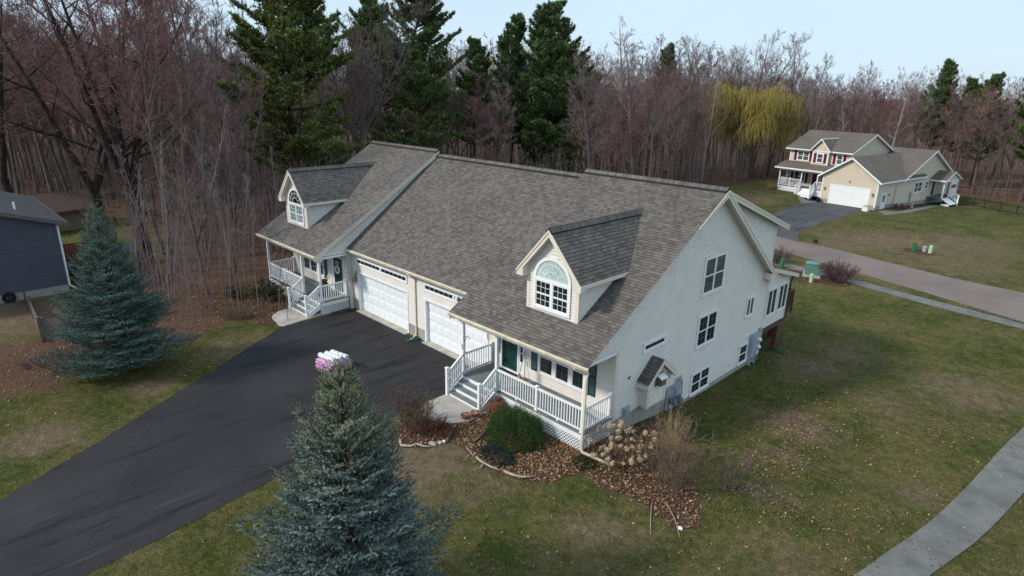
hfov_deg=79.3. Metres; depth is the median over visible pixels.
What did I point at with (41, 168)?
bare tree
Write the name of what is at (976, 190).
rail fence
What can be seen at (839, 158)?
window
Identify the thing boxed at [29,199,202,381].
blue spruce
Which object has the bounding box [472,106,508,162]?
bare tree
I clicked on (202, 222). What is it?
multi stem tree
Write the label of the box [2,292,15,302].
hose reel
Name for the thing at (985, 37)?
sky
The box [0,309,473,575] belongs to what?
driveway
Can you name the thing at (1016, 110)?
bare tree
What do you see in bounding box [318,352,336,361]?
membrane roll
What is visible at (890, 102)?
bare tree
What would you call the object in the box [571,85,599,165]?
bare tree
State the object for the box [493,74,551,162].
bare tree
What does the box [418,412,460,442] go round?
barberry shrub
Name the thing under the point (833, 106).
bare tree
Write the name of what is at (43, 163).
bare tree
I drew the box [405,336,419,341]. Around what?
splash block
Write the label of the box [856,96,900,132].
bare tree
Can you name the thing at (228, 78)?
bare tree
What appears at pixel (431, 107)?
bare tree
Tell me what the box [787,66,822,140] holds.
bare tree
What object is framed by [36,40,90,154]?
bare tree
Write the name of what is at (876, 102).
bare tree
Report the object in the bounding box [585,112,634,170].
bare tree
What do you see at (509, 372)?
doormat
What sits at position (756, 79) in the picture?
oak tree
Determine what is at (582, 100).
bare tree
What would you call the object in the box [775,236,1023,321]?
road
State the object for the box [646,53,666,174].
bare tree
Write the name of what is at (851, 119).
bare tree
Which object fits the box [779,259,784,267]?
utility pedestal
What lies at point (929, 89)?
bare tree
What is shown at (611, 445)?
hydrangea
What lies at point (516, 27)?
pine tree
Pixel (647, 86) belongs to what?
bare tree
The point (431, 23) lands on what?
pine tree
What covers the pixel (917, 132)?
bare tree
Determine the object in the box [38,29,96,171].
bare tree
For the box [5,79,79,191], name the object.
bare tree
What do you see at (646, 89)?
bare tree
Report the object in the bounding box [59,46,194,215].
bare tree
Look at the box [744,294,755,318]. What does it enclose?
window
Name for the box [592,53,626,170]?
bare tree
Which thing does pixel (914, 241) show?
ornamental grass
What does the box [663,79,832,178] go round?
willow tree
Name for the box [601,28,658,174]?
bare tree
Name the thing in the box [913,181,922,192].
window
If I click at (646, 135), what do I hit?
bare tree
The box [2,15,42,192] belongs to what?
bare tree
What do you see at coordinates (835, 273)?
bare shrub
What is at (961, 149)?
bare tree
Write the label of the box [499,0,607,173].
pine tree
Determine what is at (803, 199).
path
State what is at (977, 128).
bare tree
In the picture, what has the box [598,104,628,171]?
bare tree
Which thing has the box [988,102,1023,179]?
bare tree
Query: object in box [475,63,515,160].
bare tree
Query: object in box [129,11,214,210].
bare tree
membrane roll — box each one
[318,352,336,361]
[324,351,342,360]
[330,349,348,358]
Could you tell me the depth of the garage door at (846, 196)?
75.56 m
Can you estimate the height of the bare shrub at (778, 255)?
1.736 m
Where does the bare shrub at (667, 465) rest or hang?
on the ground at (990, 242)
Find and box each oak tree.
[312,0,432,153]
[319,34,391,152]
[676,35,749,169]
[720,27,812,170]
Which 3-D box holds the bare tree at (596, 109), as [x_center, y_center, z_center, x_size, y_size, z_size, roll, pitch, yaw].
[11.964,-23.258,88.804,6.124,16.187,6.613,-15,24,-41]
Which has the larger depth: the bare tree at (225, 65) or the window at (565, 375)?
the bare tree at (225, 65)
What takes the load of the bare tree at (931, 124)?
on the ground at (990, 242)
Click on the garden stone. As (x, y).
(431, 443)
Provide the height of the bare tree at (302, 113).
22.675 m
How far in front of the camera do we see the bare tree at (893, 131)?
99.66 m
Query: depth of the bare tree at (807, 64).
116.83 m
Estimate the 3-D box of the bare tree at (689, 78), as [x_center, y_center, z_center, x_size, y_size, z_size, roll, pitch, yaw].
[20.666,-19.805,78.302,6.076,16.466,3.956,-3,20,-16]
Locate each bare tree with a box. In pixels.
[0,0,71,187]
[2,0,27,171]
[2,0,77,190]
[2,0,88,192]
[2,1,70,193]
[2,8,31,189]
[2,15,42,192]
[3,10,135,199]
[3,53,36,194]
[3,61,66,183]
[3,63,34,192]
[3,64,26,177]
[4,7,56,177]
[4,23,54,192]
[4,43,31,180]
[4,49,64,191]
[5,8,62,191]
[5,53,40,186]
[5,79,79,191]
[8,0,102,189]
[34,27,97,190]
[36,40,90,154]
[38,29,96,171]
[39,16,92,172]
[47,20,127,205]
[56,0,212,254]
[58,0,219,273]
[59,10,118,183]
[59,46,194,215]
[77,22,123,103]
[80,0,139,200]
[86,0,183,229]
[92,30,139,195]
[101,0,178,208]
[112,15,186,232]
[113,0,245,232]
[114,0,227,232]
[117,69,274,247]
[125,74,158,220]
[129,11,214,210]
[131,0,220,203]
[131,49,251,218]
[138,0,256,259]
[163,0,232,226]
[174,7,244,212]
[183,0,240,207]
[209,22,284,212]
[251,14,338,161]
[311,12,374,159]
[330,70,375,161]
[343,68,398,145]
[357,65,387,138]
[402,99,416,141]
[411,80,453,133]
[412,71,494,153]
[415,90,455,153]
[429,67,472,151]
[433,101,486,156]
[459,91,515,160]
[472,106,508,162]
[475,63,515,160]
[477,80,518,161]
[478,59,525,160]
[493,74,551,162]
[521,63,547,159]
[561,50,616,168]
[563,39,615,166]
[563,91,643,169]
[566,73,595,167]
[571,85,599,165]
[573,57,599,166]
[581,67,623,168]
[585,68,602,169]
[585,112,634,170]
[590,64,683,174]
[590,84,619,169]
[591,84,622,170]
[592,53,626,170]
[597,91,617,170]
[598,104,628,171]
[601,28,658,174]
[607,88,631,169]
[612,68,647,172]
[613,79,681,176]
[613,92,653,173]
[614,32,685,176]
[615,70,645,173]
[617,73,672,174]
[618,100,670,175]
[619,86,649,154]
[621,91,675,176]
[625,54,651,159]
[625,54,660,172]
[631,61,659,137]
[632,81,679,175]
[638,84,658,155]
[644,81,693,179]
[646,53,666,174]
[653,78,704,178]
[654,82,690,179]
[657,65,699,179]
[658,105,684,174]
[659,60,696,174]
[663,46,709,179]
[666,97,691,177]
[672,86,705,180]
[672,103,720,181]
[673,58,713,178]
[677,99,711,177]
[678,81,718,180]
[681,41,726,178]
[681,96,733,175]
[685,41,723,167]
[685,77,731,168]
[700,44,727,173]
[710,76,733,168]
[712,90,771,175]
[714,81,743,171]
[724,67,781,168]
[726,77,793,170]
[728,56,753,167]
[729,84,740,168]
[751,54,774,174]
[752,78,817,163]
[766,68,804,174]
[767,75,794,177]
[767,77,781,169]
[773,36,813,176]
[779,62,811,158]
[784,88,835,123]
[785,85,848,135]
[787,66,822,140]
[796,72,832,129]
[799,53,836,133]
[800,77,837,129]
[818,99,839,130]
[822,76,852,130]
[823,74,846,130]
[826,88,850,130]
[828,96,884,131]
[831,103,842,131]
[836,94,856,130]
[837,82,867,129]
[839,70,878,131]
[840,81,870,131]
[841,86,872,132]
[842,60,878,131]
[846,98,900,135]
[854,94,884,133]
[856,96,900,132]
[858,89,923,142]
[861,86,923,144]
[862,89,889,135]
[863,90,895,137]
[866,86,884,124]
[870,80,893,135]
[878,91,927,146]
[882,106,906,145]
[894,96,920,147]
[896,108,910,147]
[899,84,919,142]
[902,92,933,148]
[903,106,917,147]
[908,65,945,141]
[910,116,930,149]
[920,99,935,148]
[924,107,944,149]
[930,82,975,163]
[936,85,975,169]
[941,109,976,192]
[950,97,968,166]
[951,91,979,171]
[953,94,987,170]
[953,108,981,187]
[969,95,1022,184]
[970,100,1019,195]
[980,88,1016,186]
[986,114,1016,190]
[987,98,1023,194]
[988,89,1023,198]
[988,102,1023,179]
[992,87,1023,175]
[1000,104,1016,177]
[1000,116,1023,186]
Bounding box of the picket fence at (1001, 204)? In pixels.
[943,196,1023,214]
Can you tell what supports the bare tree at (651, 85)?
on the ground at (990, 242)
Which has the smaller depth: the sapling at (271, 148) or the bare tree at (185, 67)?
the sapling at (271, 148)
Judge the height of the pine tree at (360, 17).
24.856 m
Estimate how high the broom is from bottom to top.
1.186 m
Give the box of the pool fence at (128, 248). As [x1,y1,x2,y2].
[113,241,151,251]
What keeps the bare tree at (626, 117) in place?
on the ground at (990, 242)
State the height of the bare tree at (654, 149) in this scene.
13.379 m
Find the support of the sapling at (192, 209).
on the ground at (990, 242)
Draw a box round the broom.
[517,351,524,378]
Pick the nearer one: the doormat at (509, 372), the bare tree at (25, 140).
the doormat at (509, 372)
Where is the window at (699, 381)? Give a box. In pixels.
[688,363,710,397]
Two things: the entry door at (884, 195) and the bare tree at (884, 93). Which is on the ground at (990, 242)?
the bare tree at (884, 93)
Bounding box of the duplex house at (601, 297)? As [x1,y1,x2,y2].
[256,140,798,465]
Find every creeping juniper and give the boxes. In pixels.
[477,442,516,466]
[569,454,597,472]
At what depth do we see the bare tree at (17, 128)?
83.90 m
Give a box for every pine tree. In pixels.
[213,0,369,188]
[315,0,424,140]
[357,0,487,151]
[449,36,496,157]
[483,12,532,163]
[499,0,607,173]
[649,42,688,171]
[909,57,959,149]
[941,76,980,163]
[956,71,1012,185]
[1001,79,1023,200]
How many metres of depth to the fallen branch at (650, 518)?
18.25 m
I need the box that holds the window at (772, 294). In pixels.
[765,286,778,317]
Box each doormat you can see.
[317,291,338,298]
[499,368,517,378]
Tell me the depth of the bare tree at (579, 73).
64.50 m
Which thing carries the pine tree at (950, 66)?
on the ground at (990, 242)
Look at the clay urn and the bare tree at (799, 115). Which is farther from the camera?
the bare tree at (799, 115)
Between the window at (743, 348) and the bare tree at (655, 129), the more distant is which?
the bare tree at (655, 129)
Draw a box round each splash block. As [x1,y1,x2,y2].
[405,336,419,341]
[774,348,786,354]
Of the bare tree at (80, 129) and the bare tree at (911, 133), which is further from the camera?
the bare tree at (911, 133)
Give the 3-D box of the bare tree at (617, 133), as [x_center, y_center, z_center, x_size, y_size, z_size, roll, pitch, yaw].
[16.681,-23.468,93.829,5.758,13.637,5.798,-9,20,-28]
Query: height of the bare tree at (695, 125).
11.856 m
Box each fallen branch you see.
[445,426,453,442]
[473,426,488,442]
[475,456,499,469]
[503,470,534,477]
[650,501,652,534]
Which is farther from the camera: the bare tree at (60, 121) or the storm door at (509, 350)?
the bare tree at (60, 121)
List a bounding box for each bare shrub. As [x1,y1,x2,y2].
[16,350,63,369]
[219,303,255,318]
[380,377,444,431]
[627,397,733,495]
[711,449,761,495]
[773,245,797,263]
[816,256,860,282]
[891,203,906,209]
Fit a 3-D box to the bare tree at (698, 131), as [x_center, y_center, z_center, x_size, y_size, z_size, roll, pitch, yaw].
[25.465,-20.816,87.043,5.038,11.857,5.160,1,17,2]
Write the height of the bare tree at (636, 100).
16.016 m
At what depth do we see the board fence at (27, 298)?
31.64 m
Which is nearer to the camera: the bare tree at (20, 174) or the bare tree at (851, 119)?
the bare tree at (20, 174)
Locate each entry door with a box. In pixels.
[811,173,818,186]
[880,194,885,208]
[930,181,935,194]
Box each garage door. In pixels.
[361,275,407,329]
[429,302,487,363]
[828,185,869,207]
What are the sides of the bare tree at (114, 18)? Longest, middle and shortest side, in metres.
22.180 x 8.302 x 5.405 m
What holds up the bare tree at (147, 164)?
on the ground at (990, 242)
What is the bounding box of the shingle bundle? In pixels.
[316,358,339,366]
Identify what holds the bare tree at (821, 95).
on the ground at (990, 242)
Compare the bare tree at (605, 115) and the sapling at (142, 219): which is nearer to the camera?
the sapling at (142, 219)
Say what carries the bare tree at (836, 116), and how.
on the ground at (990, 242)
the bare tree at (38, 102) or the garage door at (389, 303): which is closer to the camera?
the garage door at (389, 303)
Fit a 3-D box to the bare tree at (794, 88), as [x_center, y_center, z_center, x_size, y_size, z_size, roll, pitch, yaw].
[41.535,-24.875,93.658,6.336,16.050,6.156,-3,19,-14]
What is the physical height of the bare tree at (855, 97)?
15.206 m
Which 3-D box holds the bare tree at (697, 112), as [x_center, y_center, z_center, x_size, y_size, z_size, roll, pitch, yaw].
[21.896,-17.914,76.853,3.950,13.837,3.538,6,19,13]
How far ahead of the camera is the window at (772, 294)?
31.25 m
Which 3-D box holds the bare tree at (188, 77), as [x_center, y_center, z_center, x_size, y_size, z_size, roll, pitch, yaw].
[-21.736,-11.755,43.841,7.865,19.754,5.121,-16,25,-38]
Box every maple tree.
[0,0,84,192]
[0,0,180,240]
[0,0,242,264]
[958,84,1020,193]
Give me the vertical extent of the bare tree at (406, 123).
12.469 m
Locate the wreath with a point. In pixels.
(336, 266)
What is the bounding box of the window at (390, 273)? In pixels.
[355,257,407,283]
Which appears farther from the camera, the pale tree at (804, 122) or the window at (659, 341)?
the pale tree at (804, 122)
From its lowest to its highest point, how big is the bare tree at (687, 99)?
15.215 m
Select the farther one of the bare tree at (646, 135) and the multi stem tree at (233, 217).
the bare tree at (646, 135)
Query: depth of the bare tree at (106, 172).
60.62 m
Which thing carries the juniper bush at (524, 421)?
on the ground at (990, 242)
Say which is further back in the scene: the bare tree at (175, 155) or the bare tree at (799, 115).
the bare tree at (799, 115)
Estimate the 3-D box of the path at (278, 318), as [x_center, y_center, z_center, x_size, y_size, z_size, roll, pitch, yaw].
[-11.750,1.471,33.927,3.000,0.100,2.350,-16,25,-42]
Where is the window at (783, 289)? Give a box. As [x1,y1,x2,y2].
[776,281,788,311]
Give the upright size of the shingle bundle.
0.080 m
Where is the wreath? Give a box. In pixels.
[334,265,339,273]
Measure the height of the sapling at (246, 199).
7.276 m
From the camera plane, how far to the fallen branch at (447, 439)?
22.19 m
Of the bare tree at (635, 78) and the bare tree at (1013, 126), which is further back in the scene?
the bare tree at (1013, 126)
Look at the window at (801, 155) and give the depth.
81.45 m
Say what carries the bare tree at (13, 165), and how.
on the ground at (990, 242)
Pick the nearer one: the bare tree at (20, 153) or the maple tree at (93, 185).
the maple tree at (93, 185)
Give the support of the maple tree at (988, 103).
on the ground at (990, 242)
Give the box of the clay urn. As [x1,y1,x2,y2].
[322,279,327,292]
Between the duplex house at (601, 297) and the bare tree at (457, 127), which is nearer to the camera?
the duplex house at (601, 297)
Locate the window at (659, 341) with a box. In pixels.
[642,333,666,354]
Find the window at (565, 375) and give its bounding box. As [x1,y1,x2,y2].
[537,354,588,394]
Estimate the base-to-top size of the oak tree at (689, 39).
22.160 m
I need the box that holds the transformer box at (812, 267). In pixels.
[802,260,820,278]
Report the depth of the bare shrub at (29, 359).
27.45 m
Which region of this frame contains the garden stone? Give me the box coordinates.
[428,441,436,445]
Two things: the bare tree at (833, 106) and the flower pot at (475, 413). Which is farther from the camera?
the bare tree at (833, 106)
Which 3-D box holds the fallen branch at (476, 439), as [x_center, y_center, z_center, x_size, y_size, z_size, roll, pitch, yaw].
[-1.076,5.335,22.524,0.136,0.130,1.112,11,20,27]
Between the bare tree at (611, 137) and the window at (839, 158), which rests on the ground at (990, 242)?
the bare tree at (611, 137)
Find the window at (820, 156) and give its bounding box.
[815,153,823,163]
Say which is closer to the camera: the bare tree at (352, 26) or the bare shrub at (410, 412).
the bare shrub at (410, 412)
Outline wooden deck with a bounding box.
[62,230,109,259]
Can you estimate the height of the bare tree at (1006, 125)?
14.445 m
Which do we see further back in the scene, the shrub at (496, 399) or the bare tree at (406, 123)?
the bare tree at (406, 123)
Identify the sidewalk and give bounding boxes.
[854,427,1023,575]
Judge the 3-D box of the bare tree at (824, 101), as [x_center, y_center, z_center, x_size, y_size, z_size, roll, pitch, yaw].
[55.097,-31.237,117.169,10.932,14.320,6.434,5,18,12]
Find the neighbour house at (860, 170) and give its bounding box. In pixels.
[775,130,962,209]
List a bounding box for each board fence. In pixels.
[22,291,44,342]
[40,316,94,341]
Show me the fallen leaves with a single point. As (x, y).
(544, 459)
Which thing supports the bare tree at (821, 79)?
on the ground at (990, 242)
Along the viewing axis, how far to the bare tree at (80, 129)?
77.63 m
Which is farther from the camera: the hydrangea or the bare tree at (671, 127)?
the bare tree at (671, 127)
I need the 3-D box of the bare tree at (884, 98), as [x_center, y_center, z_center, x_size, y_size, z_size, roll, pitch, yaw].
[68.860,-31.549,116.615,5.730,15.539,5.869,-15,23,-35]
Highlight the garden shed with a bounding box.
[27,189,104,231]
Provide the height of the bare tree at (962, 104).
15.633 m
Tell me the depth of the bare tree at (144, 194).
43.48 m
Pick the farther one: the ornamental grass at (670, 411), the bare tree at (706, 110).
the bare tree at (706, 110)
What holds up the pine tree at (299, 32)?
on the ground at (990, 242)
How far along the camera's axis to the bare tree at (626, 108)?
84.29 m
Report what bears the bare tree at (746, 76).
on the ground at (990, 242)
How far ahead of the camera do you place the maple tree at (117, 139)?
40.60 m
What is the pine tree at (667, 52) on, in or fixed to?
on the ground at (990, 242)
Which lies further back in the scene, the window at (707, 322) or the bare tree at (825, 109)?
the bare tree at (825, 109)
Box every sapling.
[109,142,166,292]
[118,162,143,279]
[149,166,174,300]
[164,137,206,265]
[167,175,186,278]
[196,149,235,283]
[227,174,252,288]
[240,171,268,266]
[263,145,281,260]
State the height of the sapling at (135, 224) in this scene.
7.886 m
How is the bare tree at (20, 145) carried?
on the ground at (990, 242)
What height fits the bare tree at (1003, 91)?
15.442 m
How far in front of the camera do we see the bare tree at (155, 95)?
49.96 m
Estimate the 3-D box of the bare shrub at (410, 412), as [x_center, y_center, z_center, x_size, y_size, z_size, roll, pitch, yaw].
[-3.646,4.228,22.640,2.282,2.166,2.799,-4,19,-15]
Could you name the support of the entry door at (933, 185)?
in the neighbour house at (860, 170)
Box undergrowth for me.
[0,126,1023,341]
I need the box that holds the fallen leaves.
[0,209,1023,575]
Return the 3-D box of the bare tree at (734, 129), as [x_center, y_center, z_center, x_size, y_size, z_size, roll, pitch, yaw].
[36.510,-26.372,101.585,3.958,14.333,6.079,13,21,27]
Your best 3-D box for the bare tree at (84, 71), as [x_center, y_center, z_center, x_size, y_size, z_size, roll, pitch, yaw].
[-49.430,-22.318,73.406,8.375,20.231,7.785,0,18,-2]
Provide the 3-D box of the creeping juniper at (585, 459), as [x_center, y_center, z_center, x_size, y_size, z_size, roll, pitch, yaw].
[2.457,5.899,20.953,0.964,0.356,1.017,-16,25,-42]
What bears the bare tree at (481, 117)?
on the ground at (990, 242)
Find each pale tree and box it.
[606,16,645,172]
[684,46,739,180]
[784,79,845,133]
[882,72,919,146]
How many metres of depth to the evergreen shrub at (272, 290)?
35.76 m
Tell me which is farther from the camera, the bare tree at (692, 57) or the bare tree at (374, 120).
the bare tree at (692, 57)
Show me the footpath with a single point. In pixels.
(934, 303)
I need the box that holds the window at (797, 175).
[793,171,805,182]
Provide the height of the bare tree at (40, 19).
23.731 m
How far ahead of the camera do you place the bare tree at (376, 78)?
80.14 m
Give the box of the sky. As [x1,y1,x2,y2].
[1,0,1023,102]
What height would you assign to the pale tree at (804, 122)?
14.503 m
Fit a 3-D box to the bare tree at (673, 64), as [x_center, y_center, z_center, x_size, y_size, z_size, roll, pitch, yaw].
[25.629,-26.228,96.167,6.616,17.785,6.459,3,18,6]
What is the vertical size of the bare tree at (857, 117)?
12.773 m
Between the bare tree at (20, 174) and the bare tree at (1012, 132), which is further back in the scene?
the bare tree at (1012, 132)
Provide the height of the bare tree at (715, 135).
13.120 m
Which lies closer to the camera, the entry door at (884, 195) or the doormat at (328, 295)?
the doormat at (328, 295)
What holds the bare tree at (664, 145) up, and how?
on the ground at (990, 242)
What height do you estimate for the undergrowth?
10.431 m
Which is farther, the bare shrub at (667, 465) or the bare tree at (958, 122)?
the bare tree at (958, 122)
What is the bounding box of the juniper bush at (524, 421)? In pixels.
[482,403,548,455]
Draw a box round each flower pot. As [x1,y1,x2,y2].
[461,412,470,419]
[470,409,479,417]
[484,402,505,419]
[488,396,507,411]
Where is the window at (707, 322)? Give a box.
[695,308,718,349]
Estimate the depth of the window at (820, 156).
79.22 m
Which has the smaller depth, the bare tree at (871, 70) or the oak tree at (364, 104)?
the oak tree at (364, 104)
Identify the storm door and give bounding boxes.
[333,258,342,291]
[502,339,516,371]
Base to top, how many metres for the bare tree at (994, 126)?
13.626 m
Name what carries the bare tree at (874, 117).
on the ground at (990, 242)
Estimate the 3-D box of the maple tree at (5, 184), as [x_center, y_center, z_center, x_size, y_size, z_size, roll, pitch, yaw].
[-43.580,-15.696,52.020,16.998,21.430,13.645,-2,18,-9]
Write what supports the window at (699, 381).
in the duplex house at (601, 297)
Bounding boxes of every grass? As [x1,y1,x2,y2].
[654,403,689,460]
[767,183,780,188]
[908,235,920,247]
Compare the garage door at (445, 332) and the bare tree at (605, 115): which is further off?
the bare tree at (605, 115)
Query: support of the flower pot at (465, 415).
on the path at (454, 408)
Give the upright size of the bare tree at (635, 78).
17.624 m
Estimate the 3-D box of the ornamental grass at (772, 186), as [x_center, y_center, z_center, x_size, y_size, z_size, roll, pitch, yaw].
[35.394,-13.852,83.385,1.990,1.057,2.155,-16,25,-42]
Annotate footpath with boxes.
[772,261,1023,329]
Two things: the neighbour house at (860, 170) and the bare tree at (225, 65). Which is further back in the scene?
the neighbour house at (860, 170)
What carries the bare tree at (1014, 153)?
on the ground at (990, 242)
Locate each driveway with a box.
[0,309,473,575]
[773,202,861,241]
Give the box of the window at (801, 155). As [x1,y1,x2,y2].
[796,150,809,160]
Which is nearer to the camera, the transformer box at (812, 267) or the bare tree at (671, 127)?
the transformer box at (812, 267)
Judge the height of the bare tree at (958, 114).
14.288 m
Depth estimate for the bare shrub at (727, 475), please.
19.74 m
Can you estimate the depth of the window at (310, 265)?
37.36 m
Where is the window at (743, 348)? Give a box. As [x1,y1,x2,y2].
[736,341,748,365]
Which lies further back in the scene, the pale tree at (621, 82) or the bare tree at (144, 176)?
the pale tree at (621, 82)
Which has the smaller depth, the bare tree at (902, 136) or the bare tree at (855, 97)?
the bare tree at (902, 136)
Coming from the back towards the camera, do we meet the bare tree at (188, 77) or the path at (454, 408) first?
the bare tree at (188, 77)
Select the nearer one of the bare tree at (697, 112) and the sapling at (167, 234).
the sapling at (167, 234)
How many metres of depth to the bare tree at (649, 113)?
85.97 m
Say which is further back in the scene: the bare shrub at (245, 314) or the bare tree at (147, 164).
the bare tree at (147, 164)
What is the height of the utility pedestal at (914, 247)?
0.815 m
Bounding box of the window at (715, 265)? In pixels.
[701,250,727,296]
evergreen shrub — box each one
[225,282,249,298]
[247,275,288,301]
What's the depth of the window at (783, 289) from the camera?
32.14 m
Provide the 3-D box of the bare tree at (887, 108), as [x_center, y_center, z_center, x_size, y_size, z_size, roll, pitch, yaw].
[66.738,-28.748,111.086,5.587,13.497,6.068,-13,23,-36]
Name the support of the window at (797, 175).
in the neighbour house at (860, 170)
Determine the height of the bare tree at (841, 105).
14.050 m
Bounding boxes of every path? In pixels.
[272,308,331,326]
[422,394,491,423]
[798,195,815,202]
[878,204,940,214]
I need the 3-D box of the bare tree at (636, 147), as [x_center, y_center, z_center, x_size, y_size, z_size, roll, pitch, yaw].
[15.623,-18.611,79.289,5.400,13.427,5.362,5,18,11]
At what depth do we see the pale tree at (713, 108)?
86.59 m
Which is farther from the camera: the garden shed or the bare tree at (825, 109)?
the bare tree at (825, 109)
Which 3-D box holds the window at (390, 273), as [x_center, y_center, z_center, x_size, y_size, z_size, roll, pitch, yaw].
[-6.890,-0.964,32.323,0.065,0.410,4.780,-16,25,-42]
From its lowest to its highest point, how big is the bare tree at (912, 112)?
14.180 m
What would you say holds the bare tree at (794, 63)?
on the ground at (990, 242)
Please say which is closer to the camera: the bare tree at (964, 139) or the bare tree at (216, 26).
the bare tree at (216, 26)
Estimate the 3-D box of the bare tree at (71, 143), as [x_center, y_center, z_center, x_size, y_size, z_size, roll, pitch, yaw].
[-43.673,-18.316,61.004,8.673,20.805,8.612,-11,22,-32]
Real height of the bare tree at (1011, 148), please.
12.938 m
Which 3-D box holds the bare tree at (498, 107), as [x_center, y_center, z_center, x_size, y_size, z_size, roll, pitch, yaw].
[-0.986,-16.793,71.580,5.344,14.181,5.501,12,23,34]
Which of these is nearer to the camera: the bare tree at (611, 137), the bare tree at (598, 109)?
the bare tree at (598, 109)
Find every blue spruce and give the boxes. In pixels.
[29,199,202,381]
[230,351,463,575]
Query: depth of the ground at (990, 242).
24.39 m
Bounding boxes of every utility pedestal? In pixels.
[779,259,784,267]
[809,274,813,282]
[911,242,917,251]
[928,245,933,253]
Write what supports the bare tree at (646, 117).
on the ground at (990, 242)
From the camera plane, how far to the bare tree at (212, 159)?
51.85 m
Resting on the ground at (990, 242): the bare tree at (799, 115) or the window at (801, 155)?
the bare tree at (799, 115)
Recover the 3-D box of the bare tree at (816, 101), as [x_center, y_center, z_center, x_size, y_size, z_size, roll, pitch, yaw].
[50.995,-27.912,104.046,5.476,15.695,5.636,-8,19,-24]
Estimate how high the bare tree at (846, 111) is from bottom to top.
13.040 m
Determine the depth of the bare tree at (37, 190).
70.00 m
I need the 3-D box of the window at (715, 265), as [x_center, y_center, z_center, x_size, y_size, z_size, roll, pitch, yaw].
[8.460,-0.605,25.759,1.830,1.670,0.085,-16,25,-42]
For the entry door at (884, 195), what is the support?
in the neighbour house at (860, 170)
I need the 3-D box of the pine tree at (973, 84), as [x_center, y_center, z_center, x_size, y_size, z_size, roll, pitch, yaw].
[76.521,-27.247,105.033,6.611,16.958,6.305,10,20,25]
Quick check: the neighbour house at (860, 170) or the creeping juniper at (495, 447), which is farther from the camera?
the neighbour house at (860, 170)
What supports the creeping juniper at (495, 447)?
on the ground at (990, 242)
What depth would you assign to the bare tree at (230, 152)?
47.26 m
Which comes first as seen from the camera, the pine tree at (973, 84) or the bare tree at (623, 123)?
the bare tree at (623, 123)
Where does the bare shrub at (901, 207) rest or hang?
on the ground at (990, 242)
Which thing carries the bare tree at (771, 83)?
on the ground at (990, 242)
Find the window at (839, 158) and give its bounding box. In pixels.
[835,154,843,164]
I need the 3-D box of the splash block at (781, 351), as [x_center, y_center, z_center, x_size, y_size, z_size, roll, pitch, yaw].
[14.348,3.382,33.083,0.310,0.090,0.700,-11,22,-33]
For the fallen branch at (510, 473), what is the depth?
20.17 m
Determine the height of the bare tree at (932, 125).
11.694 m
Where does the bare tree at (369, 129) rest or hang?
on the ground at (990, 242)
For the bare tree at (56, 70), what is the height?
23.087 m
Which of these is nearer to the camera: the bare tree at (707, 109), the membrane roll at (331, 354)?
the membrane roll at (331, 354)
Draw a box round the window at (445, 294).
[423,282,462,302]
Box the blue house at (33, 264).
[0,191,83,303]
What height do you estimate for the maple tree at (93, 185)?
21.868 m
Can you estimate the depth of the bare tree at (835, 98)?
99.02 m
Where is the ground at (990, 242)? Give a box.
[0,88,1023,575]
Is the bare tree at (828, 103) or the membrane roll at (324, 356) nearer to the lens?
the membrane roll at (324, 356)
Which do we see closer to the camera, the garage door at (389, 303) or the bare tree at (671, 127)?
the garage door at (389, 303)
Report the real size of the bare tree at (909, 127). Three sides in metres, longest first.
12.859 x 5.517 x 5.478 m
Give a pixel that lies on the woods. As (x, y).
(253, 66)
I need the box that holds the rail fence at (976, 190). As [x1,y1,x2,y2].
[947,184,1020,195]
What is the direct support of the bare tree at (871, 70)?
on the ground at (990, 242)
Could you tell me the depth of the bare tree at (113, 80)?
64.85 m
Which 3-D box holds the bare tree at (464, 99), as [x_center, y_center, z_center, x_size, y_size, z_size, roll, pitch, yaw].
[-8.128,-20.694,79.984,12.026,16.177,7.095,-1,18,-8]
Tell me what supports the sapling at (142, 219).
on the ground at (990, 242)
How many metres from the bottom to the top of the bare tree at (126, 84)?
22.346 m
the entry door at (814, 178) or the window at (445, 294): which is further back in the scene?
the entry door at (814, 178)
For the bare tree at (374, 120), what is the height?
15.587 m
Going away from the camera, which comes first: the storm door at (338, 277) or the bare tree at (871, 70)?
the storm door at (338, 277)
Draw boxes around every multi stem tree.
[135,78,232,294]
[156,65,266,271]
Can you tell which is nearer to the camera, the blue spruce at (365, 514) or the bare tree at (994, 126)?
the blue spruce at (365, 514)
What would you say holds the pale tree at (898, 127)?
on the ground at (990, 242)
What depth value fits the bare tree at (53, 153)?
55.70 m
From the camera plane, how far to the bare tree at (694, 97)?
87.29 m
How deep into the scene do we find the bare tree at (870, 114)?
99.65 m
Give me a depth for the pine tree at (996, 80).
95.32 m
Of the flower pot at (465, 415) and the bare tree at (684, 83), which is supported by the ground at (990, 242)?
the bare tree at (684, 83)
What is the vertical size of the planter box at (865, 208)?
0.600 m
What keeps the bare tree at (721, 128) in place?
on the ground at (990, 242)
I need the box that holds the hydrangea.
[584,413,656,467]
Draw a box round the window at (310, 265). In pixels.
[303,256,324,277]
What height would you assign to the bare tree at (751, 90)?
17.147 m
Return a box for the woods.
[2,0,1023,208]
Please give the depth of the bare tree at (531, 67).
81.85 m
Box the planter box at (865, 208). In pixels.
[862,205,870,211]
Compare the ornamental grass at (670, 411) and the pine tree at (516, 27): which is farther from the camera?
the pine tree at (516, 27)

